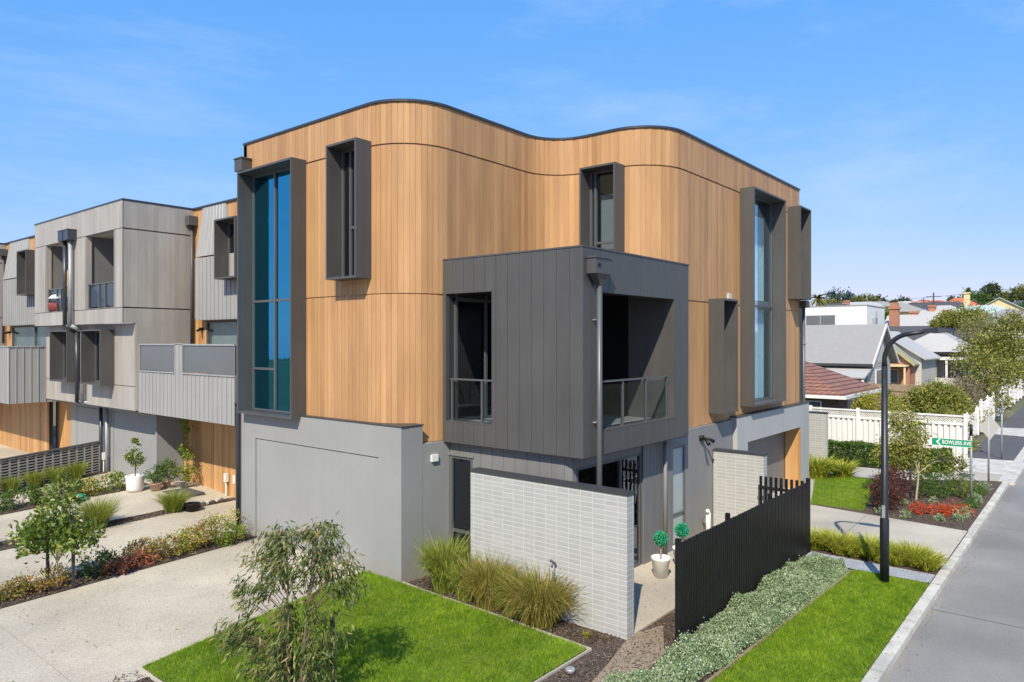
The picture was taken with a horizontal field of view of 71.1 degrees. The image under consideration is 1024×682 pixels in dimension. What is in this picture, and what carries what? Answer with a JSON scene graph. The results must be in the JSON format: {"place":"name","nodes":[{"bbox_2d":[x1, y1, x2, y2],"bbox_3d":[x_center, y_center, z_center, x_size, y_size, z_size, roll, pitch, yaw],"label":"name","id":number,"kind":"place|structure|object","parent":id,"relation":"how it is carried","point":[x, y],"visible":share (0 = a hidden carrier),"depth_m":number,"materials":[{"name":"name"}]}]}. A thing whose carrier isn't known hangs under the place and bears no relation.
{"place":"outdoors","nodes":[
{"label":"outdoors","id":0,"kind":"place"},
{"bbox_2d":[0,436,372,681],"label":"front driveways","id":1,"kind":"structure","parent":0,"point":[200,610],"depth_m":13.17,"materials":[{"name":"concrete"}]},
{"bbox_2d":[0,243,5,345],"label":"townhouse","id":2,"kind":"structure","parent":1,"relation":"on","point":[2,245],"depth_m":30.90,"materials":[{"name":"grey metal"}]},
{"bbox_2d":[0,235,62,454],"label":"townhouse","id":3,"kind":"structure","parent":1,"relation":"on","point":[26,415],"depth_m":28.14,"materials":[{"name":"metal"}]},
{"bbox_2d":[0,402,48,454],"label":"garage door","id":4,"kind":"structure","parent":3,"relation":"in","point":[23,426],"depth_m":28.82,"materials":[{"name":"brown wood"}]},
{"bbox_2d":[0,471,105,494],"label":"garden bed","id":5,"kind":"object","parent":1,"relation":"on","point":[94,473],"depth_m":23.67,"materials":[{"name":"brown soil"}]},
{"bbox_2d":[0,441,101,492],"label":"breeze block screen","id":6,"kind":"object","parent":5,"relation":"on","point":[91,452],"visible":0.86,"depth_m":22.87,"materials":[{"name":"grey concrete"}]},
{"bbox_2d":[64,459,91,478],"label":"grass clump","id":7,"kind":"object","parent":5,"relation":"on","point":[77,472],"visible":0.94,"depth_m":23.20,"materials":[{"name":"green plant"}]},
{"bbox_2d":[0,483,147,514],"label":"garden bed","id":8,"kind":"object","parent":1,"relation":"on","point":[30,506],"depth_m":20.27,"materials":[{"name":"brown soil"}]},
{"bbox_2d":[1,483,46,511],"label":"shrub","id":9,"kind":"object","parent":8,"relation":"on","point":[27,488],"visible":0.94,"depth_m":19.93,"materials":[{"name":"green plant"}]},
{"bbox_2d":[92,470,125,492],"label":"shrub","id":10,"kind":"object","parent":8,"relation":"on","point":[116,479],"visible":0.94,"depth_m":21.41,"materials":[{"name":"green plant"}]},
{"bbox_2d":[34,198,193,482],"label":"townhouse","id":11,"kind":"structure","parent":1,"relation":"on","point":[126,261],"depth_m":22.77,"materials":[{"name":"grey metal"}]},
{"bbox_2d":[77,406,98,446],"bbox_3d":[-15.098,3.600,25.638,2.230,2.400,0.048,0,0,39],"label":"garage door","id":12,"kind":"structure","parent":11,"relation":"in","point":[87,418],"depth_m":25.72,"materials":[{"name":"grey metal"}]},
{"bbox_2d":[114,412,148,481],"bbox_3d":[-12.443,3.600,23.450,2.670,2.400,0.048,0,0,39],"label":"garage door","id":13,"kind":"structure","parent":11,"relation":"in","point":[126,426],"depth_m":23.50,"materials":[{"name":"grey metal"}]},
{"bbox_2d":[0,497,235,549],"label":"narrow bed soil","id":14,"kind":"structure","parent":1,"relation":"on","point":[3,546],"depth_m":18.60,"materials":[{"name":"brown soil"}]},
{"bbox_2d":[68,494,127,528],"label":"grass clump","id":15,"kind":"object","parent":14,"relation":"on","point":[98,513],"visible":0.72,"depth_m":17.88,"materials":[{"name":"green plant"}]},
{"bbox_2d":[152,484,195,512],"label":"grass clump","id":16,"kind":"object","parent":14,"relation":"on","point":[173,502],"visible":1,"depth_m":19.33,"materials":[{"name":"green plant"}]},
{"bbox_2d":[0,533,255,607],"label":"garden bed soil","id":17,"kind":"structure","parent":1,"relation":"on","point":[83,576],"depth_m":14.63,"materials":[{"name":"brown soil"}]},
{"bbox_2d":[0,571,29,602],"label":"shrub","id":18,"kind":"object","parent":17,"relation":"on","point":[13,583],"visible":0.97,"depth_m":13.40,"materials":[{"name":"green plant"}]},
{"bbox_2d":[18,562,76,594],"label":"shrub","id":19,"kind":"object","parent":17,"relation":"on","point":[38,584],"visible":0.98,"depth_m":13.83,"materials":[{"name":"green plant"}]},
{"bbox_2d":[4,470,107,583],"bbox_3d":[-8.901,3.671,14.110,1.845,2.260,1.374,0,0,-12],"label":"young magnolia","id":20,"kind":"object","parent":17,"relation":"on","point":[36,532],"visible":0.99,"depth_m":13.87,"materials":[{"name":"green plant"}]},
{"bbox_2d":[76,546,120,579],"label":"shrub","id":21,"kind":"object","parent":17,"relation":"on","point":[106,555],"visible":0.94,"depth_m":14.64,"materials":[{"name":"green plant"}]},
{"bbox_2d":[98,553,135,577],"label":"shrub","id":22,"kind":"object","parent":17,"relation":"on","point":[118,565],"visible":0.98,"depth_m":14.78,"materials":[{"name":"red plant"}]},
{"bbox_2d":[121,546,161,568],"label":"shrub","id":23,"kind":"object","parent":17,"relation":"on","point":[137,557],"visible":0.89,"depth_m":15.27,"materials":[{"name":"red plant"}]},
{"bbox_2d":[119,536,166,564],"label":"shrub","id":24,"kind":"object","parent":17,"relation":"on","point":[134,545],"visible":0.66,"depth_m":15.53,"materials":[{"name":"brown plant"}]},
{"bbox_2d":[144,530,186,561],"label":"shrub","id":25,"kind":"object","parent":17,"relation":"on","point":[163,546],"visible":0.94,"depth_m":15.76,"materials":[{"name":"green plant"}]},
{"bbox_2d":[159,524,208,554],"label":"shrub","id":26,"kind":"object","parent":17,"relation":"on","point":[185,539],"visible":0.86,"depth_m":16.28,"materials":[{"name":"green plant"}]},
{"bbox_2d":[177,517,220,548],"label":"shrub","id":27,"kind":"object","parent":17,"relation":"on","point":[198,528],"visible":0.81,"depth_m":16.55,"materials":[{"name":"green plant"}]},
{"bbox_2d":[199,507,249,543],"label":"shrub","id":28,"kind":"object","parent":17,"relation":"on","point":[223,518],"visible":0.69,"depth_m":17.11,"materials":[{"name":"green plant"}]},
{"bbox_2d":[207,520,250,547],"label":"shrub","id":29,"kind":"object","parent":17,"relation":"on","point":[228,535],"visible":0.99,"depth_m":16.90,"materials":[{"name":"green plant"}]},
{"bbox_2d":[123,437,146,491],"bbox_3d":[-11.198,3.649,21.291,0.630,1.607,0.570,0,0,-25],"label":"potted tree","id":30,"kind":"object","parent":1,"relation":"on","point":[135,482],"visible":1,"depth_m":21.16,"materials":[{"name":"green plant"}]},
{"bbox_2d":[142,461,168,490],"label":"potted plant","id":31,"kind":"object","parent":1,"relation":"on","point":[154,485],"visible":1,"depth_m":21.28,"materials":[{"name":"plant"}]},
{"bbox_2d":[171,418,198,487],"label":"potted plant","id":32,"kind":"object","parent":1,"relation":"on","point":[183,480],"visible":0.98,"depth_m":21.83,"materials":[{"name":"green plant"}]},
{"bbox_2d":[138,198,236,497],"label":"townhouse","id":33,"kind":"structure","parent":1,"relation":"on","point":[201,396],"depth_m":21.04,"materials":[{"name":"grey metal"}]},
{"bbox_2d":[184,419,235,497],"bbox_3d":[-8.233,3.500,21.075,5.750,2.600,0.060,0,0,39],"label":"garage door","id":34,"kind":"structure","parent":33,"relation":"in","point":[213,444],"depth_m":21.72,"materials":[{"name":"brown wood"}]},
{"bbox_2d":[142,570,586,681],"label":"lawn grass","id":35,"kind":"structure","parent":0,"point":[457,607],"depth_m":11.22,"materials":[{"name":"green plant"}]},
{"bbox_2d":[206,511,372,681],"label":"eucalyptus sapling","id":36,"kind":"object","parent":35,"relation":"on","point":[243,634],"visible":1,"depth_m":9.33,"materials":[{"name":"green plant"}]},
{"bbox_2d":[137,581,591,681],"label":"lawn edging","id":37,"kind":"object","parent":35,"relation":"on","point":[155,679],"visible":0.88,"depth_m":10.84,"materials":[{"name":"concrete"}]},
{"bbox_2d":[0,0,1023,323],"label":"sky","id":38,"kind":"structure","parent":0,"point":[898,124],"materials":[{"name":"blue"}]},
{"bbox_2d":[53,324,1023,538],"bbox_3d":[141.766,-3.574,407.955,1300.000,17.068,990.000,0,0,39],"label":"ground","id":39,"kind":"structure","parent":0,"point":[1007,415],"depth_m":46.46,"materials":[{"name":"grey concrete"}]},
{"bbox_2d":[805,361,880,415],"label":"tiled house","id":40,"kind":"structure","parent":39,"relation":"on","point":[826,388],"depth_m":37.91,"materials":[{"name":"red tile"}]},
{"bbox_2d":[805,323,898,383],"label":"grey gable house","id":41,"kind":"structure","parent":39,"relation":"on","point":[855,351],"depth_m":52.77,"materials":[{"name":"white paint"}]},
{"bbox_2d":[845,385,908,418],"bbox_3d":[16.772,3.389,33.006,2.753,2.824,3.066,0,0,39],"label":"golden shrub","id":42,"kind":"object","parent":39,"relation":"on","point":[861,402],"visible":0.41,"depth_m":32.89,"materials":[{"name":"green plant"}]},
{"bbox_2d":[809,405,967,470],"bbox_3d":[13.719,3.750,29.122,8.160,2.100,0.120,0,0,39],"label":"lattice fence","id":43,"kind":"object","parent":39,"relation":"on","point":[856,426],"visible":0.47,"depth_m":28.52,"materials":[{"name":"white paint"}]},
{"bbox_2d":[868,383,926,413],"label":"paling boundary fence","id":44,"kind":"object","parent":39,"relation":"on","point":[898,387],"visible":0.23,"depth_m":46.38,"materials":[{"name":"brown wood"}]},
{"bbox_2d":[885,302,938,325],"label":"chimney house","id":45,"kind":"structure","parent":39,"relation":"on","point":[894,318],"depth_m":108.20,"materials":[{"name":"white paint"}]},
{"bbox_2d":[890,331,941,395],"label":"brick porch house","id":46,"kind":"structure","parent":39,"relation":"on","point":[916,364],"depth_m":66.96,"materials":[{"name":"beige paint"}]},
{"bbox_2d":[888,326,978,354],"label":"dark roof shed","id":47,"kind":"structure","parent":39,"relation":"on","point":[901,329],"depth_m":93.59,"materials":[{"name":"grey brick"}]},
{"bbox_2d":[861,481,1009,681],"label":"kerb","id":48,"kind":"structure","parent":39,"relation":"on","point":[884,662],"depth_m":13.12,"materials":[{"name":"concrete"}]},
{"bbox_2d":[893,376,980,420],"bbox_3d":[20.749,3.275,35.023,3.680,3.222,3.494,0,0,39],"label":"rounded tree","id":49,"kind":"object","parent":39,"relation":"on","point":[929,395],"visible":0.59,"depth_m":34.48,"materials":[{"name":"green plant"}]},
{"bbox_2d":[914,332,980,386],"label":"veranda house","id":50,"kind":"structure","parent":39,"relation":"on","point":[941,342],"depth_m":73.64,"materials":[{"name":"white paint"}]},
{"bbox_2d":[920,403,980,452],"bbox_3d":[19.167,3.814,31.617,2.497,2.223,1.758,0,0,-2],"label":"olive tree","id":51,"kind":"object","parent":39,"relation":"on","point":[954,413],"visible":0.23,"depth_m":31.30,"materials":[{"name":"green plant"}]},
{"bbox_2d":[927,302,992,353],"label":"spreading tree","id":52,"kind":"object","parent":39,"relation":"on","point":[948,318],"visible":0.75,"depth_m":84.24,"materials":[{"name":"green plant"}]},
{"bbox_2d":[943,372,994,407],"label":"twiggy shrub","id":53,"kind":"object","parent":39,"relation":"on","point":[974,391],"visible":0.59,"depth_m":40.84,"materials":[{"name":"green plant"}]},
{"bbox_2d":[951,304,1008,378],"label":"tree","id":54,"kind":"object","parent":39,"relation":"on","point":[968,327],"visible":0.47,"depth_m":63.92,"materials":[{"name":"green plant"}]},
{"bbox_2d":[943,340,1023,416],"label":"flowering tree","id":55,"kind":"object","parent":39,"relation":"on","point":[1002,373],"visible":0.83,"depth_m":43.62,"materials":[{"name":"green plant"}]},
{"bbox_2d":[979,384,1007,431],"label":"picket fence","id":56,"kind":"object","parent":39,"relation":"on","point":[986,404],"visible":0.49,"depth_m":41.30,"materials":[{"name":"white paint"}]},
{"bbox_2d":[963,292,1023,310],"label":"hill house","id":57,"kind":"structure","parent":39,"relation":"on","point":[1001,302],"depth_m":140.02,"materials":[{"name":"beige paint"}]},
{"bbox_2d":[965,308,1023,393],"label":"leafy tree","id":58,"kind":"object","parent":39,"relation":"on","point":[1011,345],"visible":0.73,"depth_m":61.59,"materials":[{"name":"green plant"}]},
{"bbox_2d":[137,548,941,681],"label":"garden soil","id":59,"kind":"structure","parent":0,"point":[601,647],"depth_m":11.46,"materials":[{"name":"brown soil"}]},
{"bbox_2d":[408,525,478,592],"bbox_3d":[-1.280,4.202,13.874,1.672,1.196,1.681,0,0,39],"label":"grass clump","id":60,"kind":"object","parent":59,"relation":"on","point":[436,557],"visible":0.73,"depth_m":13.67,"materials":[{"name":"green plant"}]},
{"bbox_2d":[435,547,488,601],"bbox_3d":[-0.818,4.336,13.398,1.289,0.929,1.233,0,0,39],"label":"grass clump","id":61,"kind":"object","parent":59,"relation":"on","point":[467,598],"visible":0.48,"depth_m":13.24,"materials":[{"name":"green plant"}]},
{"bbox_2d":[449,541,527,610],"bbox_3d":[-0.411,4.253,12.983,1.685,1.093,1.750,0,0,39],"label":"grass clump","id":62,"kind":"object","parent":59,"relation":"on","point":[477,585],"visible":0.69,"depth_m":12.76,"materials":[{"name":"green plant"}]},
{"bbox_2d":[0,480,990,681],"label":"mulch chips","id":63,"kind":"object","parent":59,"relation":"on","point":[593,639],"visible":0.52,"depth_m":13.44,"materials":[{"name":"brown wood"}]},
{"bbox_2d":[483,558,540,617],"bbox_3d":[0.100,4.336,12.601,1.426,0.929,1.370,0,0,39],"label":"grass clump","id":64,"kind":"object","parent":59,"relation":"on","point":[517,614],"visible":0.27,"depth_m":12.44,"materials":[{"name":"green plant"}]},
{"bbox_2d":[233,98,810,582],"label":"corner townhouse","id":65,"kind":"structure","parent":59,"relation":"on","point":[435,300],"depth_m":15.93,"materials":[{"name":"brown wood"}]},
{"bbox_2d":[257,439,378,574],"bbox_3d":[-4.483,3.601,16.158,4.586,2.398,0.060,0,0,39],"label":"garage door","id":66,"kind":"structure","parent":65,"relation":"in","point":[300,484],"depth_m":15.91,"materials":[{"name":"white metal"}]},
{"bbox_2d":[450,455,472,564],"bbox_3d":[-1.040,3.560,15.061,0.640,2.280,0.075,0,0,39],"label":"window frame","id":67,"kind":"structure","parent":65,"relation":"in","point":[452,457],"depth_m":15.20,"materials":[{"name":"metal"}]},
{"bbox_2d":[454,458,469,560],"bbox_3d":[-1.037,3.560,15.065,0.620,2.260,0.010,0,0,39],"label":"window pane","id":68,"kind":"structure","parent":65,"relation":"in","point":[461,467],"depth_m":15.08,"materials":[{"name":"black glass"}]},
{"bbox_2d":[576,452,640,567],"bbox_3d":[1.965,3.580,14.416,0.079,2.400,2.450,0,0,39],"label":"window frame","id":69,"kind":"structure","parent":65,"relation":"in","point":[619,459],"depth_m":14.92,"materials":[{"name":"metal"}]},
{"bbox_2d":[578,456,638,563],"bbox_3d":[1.960,3.580,14.420,0.010,2.380,2.430,0,0,39],"label":"window pane","id":70,"kind":"structure","parent":65,"relation":"in","point":[630,466],"depth_m":14.90,"materials":[{"name":"black glass"}]},
{"bbox_2d":[673,447,682,543],"bbox_3d":[3.842,3.590,16.704,0.010,2.280,0.690,0,0,39],"label":"window pane","id":71,"kind":"structure","parent":65,"relation":"in","point":[678,452],"depth_m":16.72,"materials":[{"name":"grey glass"}]},
{"bbox_2d":[483,560,590,629],"bbox_3d":[0.499,4.251,12.222,2.157,1.099,2.152,0,0,39],"label":"grass clump","id":72,"kind":"object","parent":59,"relation":"on","point":[543,605],"visible":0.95,"depth_m":11.96,"materials":[{"name":"green plant"}]},
{"bbox_2d":[470,467,634,639],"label":"brick wall","id":73,"kind":"structure","parent":59,"relation":"on","point":[582,532],"depth_m":12.28,"materials":[{"name":"grey brick"}]},
{"bbox_2d":[592,625,663,681],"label":"gravel path","id":74,"kind":"structure","parent":59,"relation":"on","point":[623,663],"depth_m":11.03,"materials":[{"name":"brown gravel"}]},
{"bbox_2d":[598,551,849,681],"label":"ground cover","id":75,"kind":"object","parent":59,"relation":"on","point":[817,570],"visible":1,"depth_m":11.88,"materials":[{"name":"green plant"}]},
{"bbox_2d":[713,448,767,525],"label":"brick wall","id":76,"kind":"structure","parent":59,"relation":"on","point":[737,474],"depth_m":17.77,"materials":[{"name":"grey brick"}]},
{"bbox_2d":[675,476,809,644],"bbox_3d":[4.288,3.970,14.228,1.175,1.660,6.575,0,0,39],"label":"paling fence","id":77,"kind":"object","parent":59,"relation":"on","point":[744,552],"visible":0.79,"depth_m":13.19,"materials":[{"name":"black metal"}]},
{"bbox_2d":[705,570,852,681],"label":"timber edging","id":78,"kind":"object","parent":59,"relation":"on","point":[721,670],"visible":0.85,"depth_m":11.59,"materials":[{"name":"wood"}]},
{"bbox_2d":[706,569,929,681],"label":"lawn","id":79,"kind":"structure","parent":59,"relation":"on","point":[836,660],"depth_m":11.45,"materials":[{"name":"plant"}]},
{"bbox_2d":[880,327,957,583],"bbox_3d":[7.845,2.270,13.866,1.325,5.060,0.260,0,0,39],"label":"street lamp","id":80,"kind":"object","parent":79,"relation":"on","point":[884,547],"visible":1,"depth_m":14.18,"materials":[{"name":"black metal"}]},
{"bbox_2d":[814,525,867,554],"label":"grass clump","id":81,"kind":"object","parent":59,"relation":"on","point":[837,551],"visible":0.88,"depth_m":16.13,"materials":[{"name":"green plant"}]},
{"bbox_2d":[849,529,879,558],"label":"grass clump","id":82,"kind":"object","parent":59,"relation":"on","point":[864,555],"visible":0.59,"depth_m":15.91,"materials":[{"name":"green plant"}]},
{"bbox_2d":[807,551,934,582],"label":"footpath","id":83,"kind":"structure","parent":59,"relation":"on","point":[893,571],"depth_m":15.03,"materials":[{"name":"grey concrete"}]},
{"bbox_2d":[873,538,921,565],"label":"grass clump","id":84,"kind":"object","parent":59,"relation":"on","point":[895,560],"visible":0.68,"depth_m":15.32,"materials":[{"name":"green plant"}]},
{"bbox_2d":[889,537,943,566],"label":"grass clump","id":85,"kind":"object","parent":59,"relation":"on","point":[924,550],"visible":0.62,"depth_m":15.28,"materials":[{"name":"green plant"}]},
{"bbox_2d":[901,545,956,571],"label":"grass clump","id":86,"kind":"object","parent":59,"relation":"on","point":[928,564],"visible":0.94,"depth_m":14.98,"materials":[{"name":"green plant"}]},
{"bbox_2d":[634,551,674,634],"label":"patio","id":87,"kind":"structure","parent":0,"point":[651,605],"depth_m":13.49,"materials":[{"name":"concrete"}]},
{"bbox_2d":[651,530,670,578],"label":"potted topiary","id":88,"kind":"object","parent":87,"relation":"on","point":[660,563],"visible":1,"depth_m":14.45,"materials":[{"name":"white ceramic"}]},
{"bbox_2d":[805,305,884,324],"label":"modern white house","id":89,"kind":"structure","parent":0,"point":[844,315],"depth_m":87.21,"materials":[{"name":"paint"}]},
{"bbox_2d":[806,315,835,324],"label":"window","id":90,"kind":"structure","parent":89,"relation":"in","point":[810,319],"depth_m":88.24,"materials":[{"name":"grey glass"}]},
{"bbox_2d":[772,478,967,565],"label":"crossover driveway","id":91,"kind":"structure","parent":0,"point":[938,537],"depth_m":18.30,"materials":[{"name":"concrete"}]},
{"bbox_2d":[810,474,1001,530],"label":"corner bed soil","id":92,"kind":"structure","parent":0,"point":[965,525],"depth_m":20.41,"materials":[{"name":"brown soil"}]},
{"bbox_2d":[811,474,878,510],"bbox_3d":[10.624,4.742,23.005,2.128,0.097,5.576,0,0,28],"label":"lawn grass","id":93,"kind":"structure","parent":92,"relation":"on","point":[855,487],"depth_m":22.73,"materials":[{"name":"green plant"}]},
{"bbox_2d":[809,451,844,478],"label":"grass clump","id":94,"kind":"object","parent":93,"relation":"on","point":[824,468],"visible":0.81,"depth_m":24.82,"materials":[{"name":"green plant"}]},
{"bbox_2d":[829,459,866,476],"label":"grass clump","id":95,"kind":"object","parent":93,"relation":"on","point":[847,471],"visible":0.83,"depth_m":25.13,"materials":[{"name":"green plant"}]},
{"bbox_2d":[864,461,916,511],"bbox_3d":[11.007,4.203,20.847,1.212,1.288,2.740,0,0,39],"label":"burgundy hedge","id":96,"kind":"object","parent":92,"relation":"on","point":[894,493],"visible":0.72,"depth_m":20.62,"materials":[{"name":"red plant"}]},
{"bbox_2d":[868,401,975,499],"bbox_3d":[12.496,3.346,22.170,3.254,2.917,1.672,0,0,-4],"label":"gum","id":97,"kind":"object","parent":92,"relation":"on","point":[901,452],"visible":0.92,"depth_m":21.98,"materials":[{"name":"green plant"}]},
{"bbox_2d":[912,467,958,498],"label":"shrub","id":98,"kind":"object","parent":92,"relation":"on","point":[928,488],"visible":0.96,"depth_m":21.86,"materials":[{"name":"green plant"}]},
{"bbox_2d":[928,424,972,496],"bbox_3d":[13.087,3.630,21.420,1.160,2.340,0.089,0,0,39],"label":"street sign","id":99,"kind":"object","parent":92,"relation":"on","point":[950,442],"visible":1,"depth_m":21.23,"materials":[{"name":"metal"}]},
{"bbox_2d":[942,474,977,497],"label":"shrub","id":100,"kind":"object","parent":92,"relation":"on","point":[955,488],"visible":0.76,"depth_m":22.03,"materials":[{"name":"green plant"}]},
{"bbox_2d":[980,413,999,486],"bbox_3d":[15.752,3.590,23.606,0.840,2.420,0.059,0,0,-12],"label":"road sign","id":101,"kind":"object","parent":92,"relation":"on","point":[989,427],"visible":0.85,"depth_m":23.57,"materials":[{"name":"metal"}]},
{"bbox_2d":[829,467,1001,480],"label":"hedge path","id":102,"kind":"structure","parent":0,"point":[868,472],"depth_m":25.69,"materials":[{"name":"concrete"}]},
{"bbox_2d":[809,411,828,461],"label":"brick wall","id":103,"kind":"structure","parent":102,"relation":"on","point":[818,433],"depth_m":26.25,"materials":[{"name":"white brick"}]},
{"bbox_2d":[828,439,952,473],"bbox_3d":[13.905,4.385,27.786,5.489,1.007,1.074,0,0,39],"label":"clipped hedge","id":104,"kind":"object","parent":102,"relation":"on","point":[841,448],"visible":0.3,"depth_m":27.77,"materials":[{"name":"green plant"}]},
{"bbox_2d":[883,485,1023,681],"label":"road","id":105,"kind":"structure","parent":0,"point":[955,647],"depth_m":12.65,"materials":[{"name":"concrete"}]},
{"bbox_2d":[958,458,1023,484],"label":"lane","id":106,"kind":"structure","parent":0,"point":[1010,471],"depth_m":26.93,"materials":[{"name":"concrete"}]},
{"bbox_2d":[968,406,1023,460],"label":"footpath","id":107,"kind":"structure","parent":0,"point":[1013,446],"depth_m":33.26,"materials":[{"name":"concrete"}]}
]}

